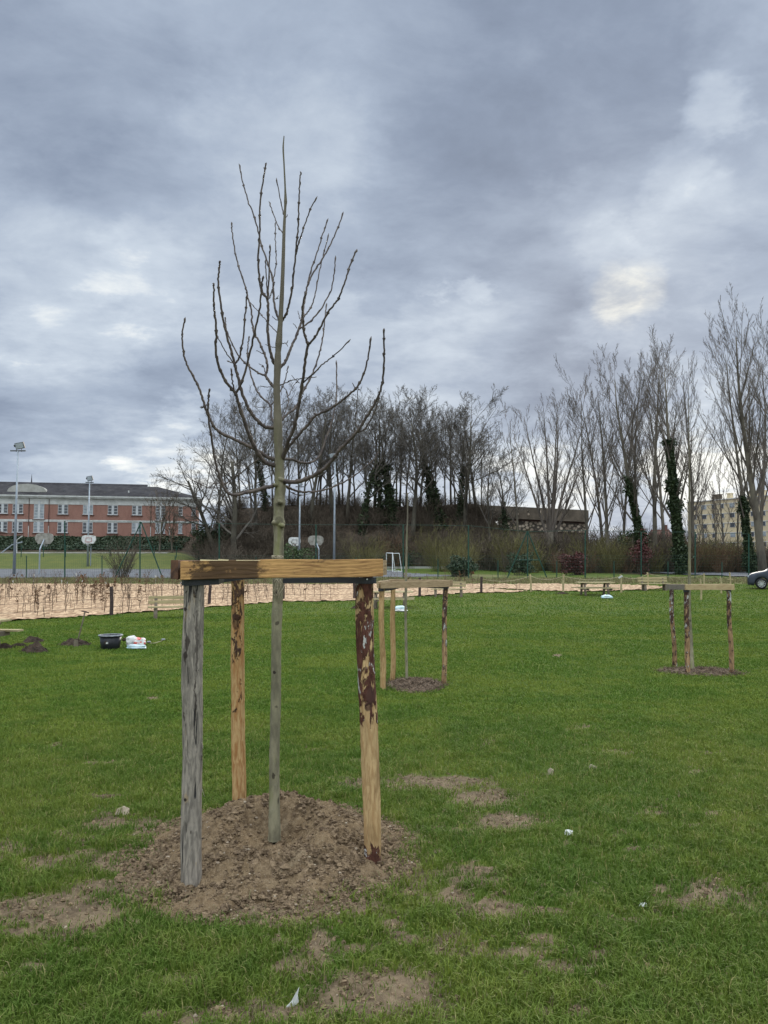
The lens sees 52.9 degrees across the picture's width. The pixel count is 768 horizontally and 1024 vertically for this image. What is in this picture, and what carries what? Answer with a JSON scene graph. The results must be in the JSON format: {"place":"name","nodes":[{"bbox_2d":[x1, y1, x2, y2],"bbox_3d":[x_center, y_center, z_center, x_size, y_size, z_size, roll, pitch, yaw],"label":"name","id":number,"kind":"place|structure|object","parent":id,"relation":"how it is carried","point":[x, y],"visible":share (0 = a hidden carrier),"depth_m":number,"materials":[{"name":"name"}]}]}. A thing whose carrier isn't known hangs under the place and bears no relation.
{"place":"outdoors","nodes":[
{"label":"outdoors","id":0,"kind":"place"},
{"bbox_2d":[0,611,767,758],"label":"grass","id":1,"kind":"structure","parent":0,"point":[134,682],"depth_m":13.57,"materials":[{"name":"green plant"}]},
{"bbox_2d":[0,504,767,1023],"bbox_3d":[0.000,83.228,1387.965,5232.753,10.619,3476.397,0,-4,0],"label":"ground","id":2,"kind":"structure","parent":0,"point":[148,562],"depth_m":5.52,"materials":[{"name":"green plant"}]},
{"bbox_2d":[10,442,25,573],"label":"floodlight mast","id":3,"kind":"object","parent":2,"relation":"on","point":[20,445],"visible":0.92,"depth_m":76.11,"materials":[{"name":"grey metal"}]},
{"bbox_2d":[0,535,191,550],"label":"hedge","id":4,"kind":"object","parent":2,"relation":"on","point":[71,542],"visible":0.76,"depth_m":108.66,"materials":[{"name":"green plant"}]},
{"bbox_2d":[0,482,200,538],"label":"school building","id":5,"kind":"structure","parent":2,"relation":"on","point":[44,507],"depth_m":118.74,"materials":[{"name":"red brick"}]},
{"bbox_2d":[98,633,125,649],"bbox_3d":[-6.809,3.240,19.296,0.682,0.355,0.600,0,-4,0],"label":"mortar tub","id":6,"kind":"object","parent":2,"relation":"on","point":[110,641],"visible":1,"depth_m":19.09,"materials":[{"name":"black plastic"}]},
{"bbox_2d":[93,534,145,577],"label":"bare bush","id":7,"kind":"object","parent":2,"relation":"on","point":[127,566],"visible":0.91,"depth_m":66.66,"materials":[{"name":"green plant"}]},
{"bbox_2d":[21,542,217,559],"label":"green fence","id":8,"kind":"object","parent":2,"relation":"on","point":[43,551],"visible":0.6,"depth_m":100.86,"materials":[{"name":"metal"}]},
{"bbox_2d":[126,635,145,648],"bbox_3d":[-6.203,3.261,19.346,0.555,0.332,0.340,0,-4,0],"label":"plastic bag","id":9,"kind":"object","parent":2,"relation":"on","point":[133,641],"visible":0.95,"depth_m":19.26,"materials":[{"name":"white plastic"}]},
{"bbox_2d":[142,470,182,552],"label":"slender tree","id":10,"kind":"object","parent":2,"relation":"on","point":[160,533],"visible":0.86,"depth_m":103.93,"materials":[{"name":"brown plant"}]},
{"bbox_2d":[148,596,183,618],"bbox_3d":[-7.867,3.577,29.002,1.900,0.844,0.501,1,-4,-15],"label":"bench","id":11,"kind":"object","parent":2,"relation":"on","point":[155,600],"visible":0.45,"depth_m":29.02,"materials":[{"name":"brown wood"}]},
{"bbox_2d":[151,484,193,552],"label":"slender tree","id":12,"kind":"object","parent":2,"relation":"on","point":[171,530],"visible":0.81,"depth_m":105.64,"materials":[{"name":"brown plant"}]},
{"bbox_2d":[150,450,232,554],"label":"oak tree","id":13,"kind":"object","parent":2,"relation":"on","point":[204,522],"visible":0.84,"depth_m":100.00,"materials":[{"name":"brown plant"}]},
{"bbox_2d":[189,520,230,552],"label":"ivy bush","id":14,"kind":"object","parent":2,"relation":"on","point":[202,528],"visible":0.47,"depth_m":101.75,"materials":[{"name":"green plant"}]},
{"bbox_2d":[176,402,252,528],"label":"tree","id":15,"kind":"object","parent":2,"relation":"on","point":[214,435],"visible":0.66,"depth_m":106.17,"materials":[{"name":"brown plant"}]},
{"bbox_2d":[194,535,249,559],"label":"bare bush","id":16,"kind":"object","parent":2,"relation":"on","point":[227,555],"visible":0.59,"depth_m":91.73,"materials":[{"name":"brown plant"}]},
{"bbox_2d":[0,569,450,577],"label":"sports court","id":17,"kind":"object","parent":2,"relation":"on","point":[4,573],"visible":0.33,"depth_m":77.79,"materials":[{"name":"asphalt"}]},
{"bbox_2d":[35,533,53,573],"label":"basketball hoop","id":18,"kind":"object","parent":17,"relation":"on","point":[44,538],"visible":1,"depth_m":75.95,"materials":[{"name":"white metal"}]},
{"bbox_2d":[185,438,274,556],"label":"oak tree","id":19,"kind":"object","parent":2,"relation":"on","point":[233,522],"visible":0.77,"depth_m":98.75,"materials":[{"name":"brown plant"}]},
{"bbox_2d":[209,390,257,497],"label":"tree","id":20,"kind":"object","parent":2,"relation":"on","point":[232,400],"visible":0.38,"depth_m":116.20,"materials":[{"name":"brown plant"}]},
{"bbox_2d":[0,577,482,614],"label":"wire fence","id":21,"kind":"object","parent":2,"relation":"on","point":[111,590],"visible":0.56,"depth_m":35.59,"materials":[{"name":"beige"}]},
{"bbox_2d":[220,385,284,511],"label":"tree","id":22,"kind":"object","parent":2,"relation":"on","point":[264,495],"visible":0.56,"depth_m":108.71,"materials":[{"name":"brown plant"}]},
{"bbox_2d":[214,387,309,532],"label":"tree","id":23,"kind":"object","parent":2,"relation":"on","point":[255,478],"visible":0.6,"depth_m":103.36,"materials":[{"name":"brown plant"}]},
{"bbox_2d":[114,795,411,922],"bbox_3d":[-0.690,2.026,4.814,1.964,0.291,2.232,0,-4,0],"label":"soil mound","id":24,"kind":"object","parent":2,"relation":"on","point":[263,867],"visible":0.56,"depth_m":4.45,"materials":[{"name":"brown soil"}]},
{"bbox_2d":[181,136,385,842],"bbox_3d":[-0.664,-0.199,4.949,1.347,4.496,1.108,0,-4,0],"label":"young tree","id":25,"kind":"object","parent":24,"relation":"on","point":[278,585],"visible":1,"depth_m":4.88,"materials":[{"name":"brown plant"}]},
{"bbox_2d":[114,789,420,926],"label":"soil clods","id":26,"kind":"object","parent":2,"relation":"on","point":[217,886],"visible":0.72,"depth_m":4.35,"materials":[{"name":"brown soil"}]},
{"bbox_2d":[242,378,313,478],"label":"tree","id":27,"kind":"object","parent":2,"relation":"on","point":[291,421],"visible":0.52,"depth_m":107.14,"materials":[{"name":"brown plant"}]},
{"bbox_2d":[171,559,386,886],"bbox_3d":[-0.571,1.212,4.837,1.178,1.832,1.435,0,-4,0],"label":"tree guard","id":28,"kind":"object","parent":2,"relation":"on","point":[195,576],"visible":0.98,"depth_m":4.44,"materials":[{"name":"brown wood"}]},
{"bbox_2d":[268,398,321,507],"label":"tree","id":29,"kind":"object","parent":2,"relation":"on","point":[299,474],"visible":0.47,"depth_m":110.53,"materials":[{"name":"brown plant"}]},
{"bbox_2d":[284,541,319,559],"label":"evergreen bush","id":30,"kind":"object","parent":2,"relation":"on","point":[292,553],"visible":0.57,"depth_m":83.28,"materials":[{"name":"green plant"}]},
{"bbox_2d":[264,386,362,529],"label":"tree","id":31,"kind":"object","parent":2,"relation":"on","point":[313,497],"visible":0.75,"depth_m":105.09,"materials":[{"name":"brown plant"}]},
{"bbox_2d":[308,386,349,505],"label":"tree","id":32,"kind":"object","parent":2,"relation":"on","point":[320,488],"visible":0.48,"depth_m":109.21,"materials":[{"name":"brown plant"}]},
{"bbox_2d":[0,583,661,619],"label":"mulch bed","id":33,"kind":"object","parent":2,"relation":"on","point":[10,608],"visible":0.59,"depth_m":42.14,"materials":[{"name":"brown wood"}]},
{"bbox_2d":[293,382,374,517],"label":"tree","id":34,"kind":"object","parent":2,"relation":"on","point":[330,474],"visible":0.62,"depth_m":107.06,"materials":[{"name":"brown plant"}]},
{"bbox_2d":[328,453,341,558],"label":"floodlight mast","id":35,"kind":"object","parent":2,"relation":"on","point":[331,456],"visible":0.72,"depth_m":86.20,"materials":[{"name":"grey metal"}]},
{"bbox_2d":[317,401,365,500],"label":"tree","id":36,"kind":"object","parent":2,"relation":"on","point":[338,482],"visible":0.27,"depth_m":112.60,"materials":[{"name":"brown plant"}]},
{"bbox_2d":[194,487,496,538],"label":"undergrowth","id":37,"kind":"object","parent":2,"relation":"on","point":[291,502],"visible":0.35,"depth_m":109.80,"materials":[{"name":"plant"}]},
{"bbox_2d":[305,393,395,523],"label":"tree","id":38,"kind":"object","parent":2,"relation":"on","point":[350,473],"visible":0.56,"depth_m":106.63,"materials":[{"name":"brown plant"}]},
{"bbox_2d":[325,533,393,558],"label":"bare bush","id":39,"kind":"object","parent":2,"relation":"on","point":[367,553],"visible":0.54,"depth_m":87.68,"materials":[{"name":"plant"}]},
{"bbox_2d":[339,395,399,507],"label":"tree","id":40,"kind":"object","parent":2,"relation":"on","point":[374,498],"visible":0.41,"depth_m":109.04,"materials":[{"name":"brown plant"}]},
{"bbox_2d":[48,792,711,1016],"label":"pebbles","id":41,"kind":"object","parent":2,"relation":"on","point":[195,1014],"visible":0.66,"depth_m":4.29,"materials":[{"name":"stone"}]},
{"bbox_2d":[0,575,765,583],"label":"dry grass","id":42,"kind":"structure","parent":2,"relation":"on","point":[570,579],"depth_m":59.62,"materials":[{"name":"brown plant"}]},
{"bbox_2d":[348,387,418,537],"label":"tree","id":43,"kind":"object","parent":2,"relation":"on","point":[369,488],"visible":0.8,"depth_m":104.38,"materials":[{"name":"brown plant"}]},
{"bbox_2d":[0,739,767,1023],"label":"soil crumbs","id":44,"kind":"object","parent":2,"relation":"on","point":[343,981],"visible":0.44,"depth_m":3.81,"materials":[{"name":"brown soil"}]},
{"bbox_2d":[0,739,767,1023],"bbox_3d":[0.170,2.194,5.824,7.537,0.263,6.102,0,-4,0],"label":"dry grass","id":45,"kind":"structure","parent":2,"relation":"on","point":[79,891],"depth_m":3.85,"materials":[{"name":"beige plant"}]},
{"bbox_2d":[0,521,767,578],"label":"green fence","id":46,"kind":"object","parent":2,"relation":"on","point":[468,558],"visible":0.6,"depth_m":64.87,"materials":[{"name":"metal"}]},
{"bbox_2d":[1,579,767,620],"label":"grass","id":47,"kind":"structure","parent":2,"relation":"on","point":[646,600],"depth_m":34.41,"materials":[{"name":"green plant"}]},
{"bbox_2d":[335,387,435,532],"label":"tree","id":48,"kind":"object","parent":2,"relation":"on","point":[389,490],"visible":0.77,"depth_m":105.23,"materials":[{"name":"brown plant"}]},
{"bbox_2d":[349,391,429,523],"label":"tree","id":49,"kind":"object","parent":2,"relation":"on","point":[380,497],"visible":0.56,"depth_m":105.91,"materials":[{"name":"brown plant"}]},
{"bbox_2d":[370,527,425,568],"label":"bare bush","id":50,"kind":"object","parent":2,"relation":"on","point":[389,560],"visible":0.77,"depth_m":94.68,"materials":[{"name":"brown plant"}]},
{"bbox_2d":[356,385,454,531],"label":"tree","id":51,"kind":"object","parent":2,"relation":"on","point":[433,491],"visible":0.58,"depth_m":105.71,"materials":[{"name":"brown plant"}]},
{"bbox_2d":[404,492,411,678],"bbox_3d":[0.409,1.285,12.890,0.212,3.243,0.084,-1,-4,21],"label":"young tree","id":52,"kind":"object","parent":2,"relation":"on","point":[405,628],"visible":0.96,"depth_m":12.89,"materials":[{"name":"brown plant"}]},
{"bbox_2d":[379,676,448,693],"bbox_3d":[0.508,2.811,12.659,1.176,0.166,1.813,0,-4,0],"label":"mulch ring","id":53,"kind":"object","parent":2,"relation":"on","point":[418,684],"visible":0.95,"depth_m":12.39,"materials":[{"name":"brown soil"}]},
{"bbox_2d":[377,579,452,688],"bbox_3d":[0.338,2.010,12.626,1.231,1.782,1.105,-2,-4,31],"label":"tree guard","id":54,"kind":"object","parent":2,"relation":"on","point":[392,585],"visible":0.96,"depth_m":12.71,"materials":[{"name":"brown wood"}]},
{"bbox_2d":[376,383,458,540],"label":"tree","id":55,"kind":"object","parent":2,"relation":"on","point":[415,498],"visible":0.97,"depth_m":103.10,"materials":[{"name":"brown plant"}]},
{"bbox_2d":[395,402,439,507],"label":"tree","id":56,"kind":"object","parent":2,"relation":"on","point":[417,445],"visible":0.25,"depth_m":110.25,"materials":[{"name":"brown plant"}]},
{"bbox_2d":[381,387,454,513],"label":"tree","id":57,"kind":"object","parent":2,"relation":"on","point":[426,495],"visible":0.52,"depth_m":106.75,"materials":[{"name":"brown plant"}]},
{"bbox_2d":[402,519,481,571],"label":"bare bush","id":58,"kind":"object","parent":2,"relation":"on","point":[426,549],"visible":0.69,"depth_m":85.41,"materials":[{"name":"brown plant"}]},
{"bbox_2d":[411,404,486,523],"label":"tree","id":59,"kind":"object","parent":2,"relation":"on","point":[459,498],"visible":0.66,"depth_m":106.05,"materials":[{"name":"brown plant"}]},
{"bbox_2d":[425,534,485,573],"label":"bare bush","id":60,"kind":"object","parent":2,"relation":"on","point":[459,554],"visible":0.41,"depth_m":76.04,"materials":[{"name":"green plant"}]},
{"bbox_2d":[445,554,479,576],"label":"evergreen bush","id":61,"kind":"object","parent":2,"relation":"on","point":[451,566],"visible":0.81,"depth_m":69.34,"materials":[{"name":"green plant"}]},
{"bbox_2d":[438,391,501,507],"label":"tree","id":62,"kind":"object","parent":2,"relation":"on","point":[467,438],"visible":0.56,"depth_m":107.04,"materials":[{"name":"brown plant"}]},
{"bbox_2d":[177,495,767,572],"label":"undergrowth","id":63,"kind":"object","parent":2,"relation":"on","point":[426,523],"visible":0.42,"depth_m":101.30,"materials":[{"name":"plant"}]},
{"bbox_2d":[430,384,532,534],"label":"tree","id":64,"kind":"object","parent":2,"relation":"on","point":[468,472],"visible":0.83,"depth_m":102.94,"materials":[{"name":"brown plant"}]},
{"bbox_2d":[461,429,515,542],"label":"tree","id":65,"kind":"object","parent":2,"relation":"on","point":[488,493],"visible":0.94,"depth_m":100.59,"materials":[{"name":"brown plant"}]},
{"bbox_2d":[475,523,536,571],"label":"bare bush","id":66,"kind":"object","parent":2,"relation":"on","point":[501,546],"visible":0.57,"depth_m":83.48,"materials":[{"name":"plant"}]},
{"bbox_2d":[487,397,530,535],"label":"bare tree","id":67,"kind":"object","parent":2,"relation":"on","point":[516,523],"visible":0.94,"depth_m":98.48,"materials":[{"name":"brown plant"}]},
{"bbox_2d":[486,446,534,544],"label":"tree","id":68,"kind":"object","parent":2,"relation":"on","point":[503,515],"visible":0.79,"depth_m":101.34,"materials":[{"name":"brown plant"}]},
{"bbox_2d":[505,551,535,574],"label":"evergreen bush","id":69,"kind":"object","parent":2,"relation":"on","point":[520,562],"visible":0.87,"depth_m":73.46,"materials":[{"name":"green plant"}]},
{"bbox_2d":[479,505,588,550],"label":"long low building","id":70,"kind":"structure","parent":2,"relation":"on","point":[528,516],"depth_m":110.30,"materials":[{"name":"brown brick"}]},
{"bbox_2d":[506,387,593,553],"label":"poplar tree","id":71,"kind":"object","parent":2,"relation":"on","point":[552,500],"visible":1,"depth_m":90.20,"materials":[{"name":"brown plant"}]},
{"bbox_2d":[557,549,586,574],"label":"copper bush","id":72,"kind":"object","parent":2,"relation":"on","point":[571,561],"visible":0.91,"depth_m":73.38,"materials":[{"name":"red plant"}]},
{"bbox_2d":[552,383,612,552],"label":"poplar tree","id":73,"kind":"object","parent":2,"relation":"on","point":[584,494],"visible":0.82,"depth_m":92.60,"materials":[{"name":"brown plant"}]},
{"bbox_2d":[553,355,628,546],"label":"poplar tree","id":74,"kind":"object","parent":2,"relation":"on","point":[598,504],"visible":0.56,"depth_m":95.15,"materials":[{"name":"brown plant"}]},
{"bbox_2d":[483,572,704,591],"bbox_3d":[14.658,4.383,47.758,18.882,1.181,4.132,2,-4,-31],"label":"rope fence","id":75,"kind":"object","parent":2,"relation":"on","point":[530,576],"visible":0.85,"depth_m":45.49,"materials":[{"name":"brown wood"}]},
{"bbox_2d":[571,582,618,595],"bbox_3d":[11.604,4.232,42.519,2.170,0.751,1.610,0,-4,-2],"label":"picnic table","id":76,"kind":"object","parent":2,"relation":"on","point":[585,588],"visible":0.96,"depth_m":42.19,"materials":[{"name":"brown wood"}]},
{"bbox_2d":[587,358,637,549],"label":"poplar tree","id":77,"kind":"object","parent":2,"relation":"on","point":[605,495],"visible":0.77,"depth_m":84.08,"materials":[{"name":"brown plant"}]},
{"bbox_2d":[586,533,640,572],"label":"bare bush","id":78,"kind":"object","parent":2,"relation":"on","point":[606,561],"visible":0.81,"depth_m":79.48,"materials":[{"name":"brown plant"}]},
{"bbox_2d":[589,343,652,572],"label":"poplar tree","id":79,"kind":"object","parent":2,"relation":"on","point":[630,487],"visible":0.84,"depth_m":79.96,"materials":[{"name":"brown plant"}]},
{"bbox_2d":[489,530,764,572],"bbox_3d":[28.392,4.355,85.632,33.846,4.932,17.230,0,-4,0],"label":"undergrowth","id":80,"kind":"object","parent":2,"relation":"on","point":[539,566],"visible":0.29,"depth_m":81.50,"materials":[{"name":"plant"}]},
{"bbox_2d":[610,348,653,540],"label":"poplar tree","id":81,"kind":"object","parent":2,"relation":"on","point":[625,500],"visible":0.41,"depth_m":96.39,"materials":[{"name":"brown plant"}]},
{"bbox_2d":[610,528,656,574],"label":"copper bush","id":82,"kind":"object","parent":2,"relation":"on","point":[646,556],"visible":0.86,"depth_m":75.68,"materials":[{"name":"red plant"}]},
{"bbox_2d":[617,348,666,517],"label":"poplar tree","id":83,"kind":"object","parent":2,"relation":"on","point":[625,393],"visible":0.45,"depth_m":94.27,"materials":[{"name":"brown plant"}]},
{"bbox_2d":[619,347,682,545],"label":"poplar tree","id":84,"kind":"object","parent":2,"relation":"on","point":[661,508],"visible":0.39,"depth_m":93.92,"materials":[{"name":"brown plant"}]},
{"bbox_2d":[612,327,691,570],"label":"poplar tree","id":85,"kind":"object","parent":2,"relation":"on","point":[654,471],"visible":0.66,"depth_m":84.06,"materials":[{"name":"brown plant"}]},
{"bbox_2d":[540,542,766,572],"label":"undergrowth","id":86,"kind":"object","parent":2,"relation":"on","point":[724,567],"visible":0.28,"depth_m":79.14,"materials":[{"name":"plant"}]},
{"bbox_2d":[637,577,670,590],"bbox_3d":[16.350,4.356,46.739,1.900,0.844,0.501,1,-4,-10],"label":"bench","id":87,"kind":"object","parent":2,"relation":"on","point":[644,586],"visible":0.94,"depth_m":46.83,"materials":[{"name":"brown wood"}]},
{"bbox_2d":[625,326,700,574],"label":"poplar tree","id":88,"kind":"object","parent":2,"relation":"on","point":[674,502],"visible":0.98,"depth_m":76.58,"materials":[{"name":"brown plant"}]},
{"bbox_2d":[661,344,725,541],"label":"poplar tree","id":89,"kind":"object","parent":2,"relation":"on","point":[699,443],"visible":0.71,"depth_m":93.89,"materials":[{"name":"brown plant"}]},
{"bbox_2d":[682,448,708,545],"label":"poplar tree","id":90,"kind":"object","parent":2,"relation":"on","point":[693,522],"visible":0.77,"depth_m":90.47,"materials":[{"name":"brown plant"}]},
{"bbox_2d":[666,584,734,672],"bbox_3d":[6.068,2.257,14.964,0.987,1.756,1.433,0,-4,0],"label":"tree guard","id":91,"kind":"object","parent":2,"relation":"on","point":[686,588],"visible":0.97,"depth_m":14.36,"materials":[{"name":"brown wood"}]},
{"bbox_2d":[651,665,749,676],"bbox_3d":[5.996,3.004,14.572,1.745,0.164,1.532,0,-4,0],"label":"mulch ring","id":92,"kind":"object","parent":2,"relation":"on","point":[711,670],"visible":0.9,"depth_m":14.39,"materials":[{"name":"brown soil"}]},
{"bbox_2d":[676,386,699,668],"bbox_3d":[5.913,0.312,14.926,0.552,5.566,0.584,0,-4,0],"label":"young tree","id":93,"kind":"object","parent":92,"relation":"in","point":[689,574],"visible":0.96,"depth_m":14.91,"materials":[{"name":"brown plant"}]},
{"bbox_2d":[694,472,711,544],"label":"poplar tree","id":94,"kind":"object","parent":2,"relation":"on","point":[701,524],"visible":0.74,"depth_m":94.80,"materials":[{"name":"brown plant"}]},
{"bbox_2d":[684,536,743,572],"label":"bare bush","id":95,"kind":"object","parent":2,"relation":"on","point":[705,564],"visible":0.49,"depth_m":78.99,"materials":[{"name":"brown plant"}]},
{"bbox_2d":[706,449,738,545],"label":"poplar tree","id":96,"kind":"object","parent":2,"relation":"on","point":[714,503],"visible":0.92,"depth_m":91.97,"materials":[{"name":"brown plant"}]},
{"bbox_2d":[686,490,767,550],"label":"apartment block","id":97,"kind":"structure","parent":2,"relation":"on","point":[725,517],"depth_m":219.53,"materials":[{"name":"concrete"}]},
{"bbox_2d":[691,310,766,572],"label":"poplar tree","id":98,"kind":"object","parent":2,"relation":"on","point":[744,508],"visible":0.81,"depth_m":79.05,"materials":[{"name":"brown plant"}]},
{"bbox_2d":[720,424,758,545],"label":"poplar tree","id":99,"kind":"object","parent":2,"relation":"on","point":[738,519],"visible":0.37,"depth_m":95.98,"materials":[{"name":"brown plant"}]},
{"bbox_2d":[713,282,767,571],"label":"poplar tree","id":100,"kind":"object","parent":2,"relation":"on","point":[753,499],"visible":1,"depth_m":71.66,"materials":[{"name":"brown plant"}]},
{"bbox_2d":[726,296,767,489],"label":"poplar tree","id":101,"kind":"object","parent":2,"relation":"on","point":[764,405],"visible":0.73,"depth_m":77.77,"materials":[{"name":"brown plant"}]},
{"bbox_2d":[730,323,767,531],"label":"poplar tree","id":102,"kind":"object","parent":2,"relation":"on","point":[761,504],"visible":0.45,"depth_m":92.23,"materials":[{"name":"brown plant"}]},
{"bbox_2d":[747,568,767,588],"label":"parked car","id":103,"kind":"object","parent":2,"relation":"on","point":[756,578],"visible":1,"depth_m":48.28,"materials":[{"name":"grey metal"}]},
{"bbox_2d":[0,0,767,541],"label":"sky","id":104,"kind":"structure","parent":0,"point":[517,185],"materials":[{"name":"grey"}]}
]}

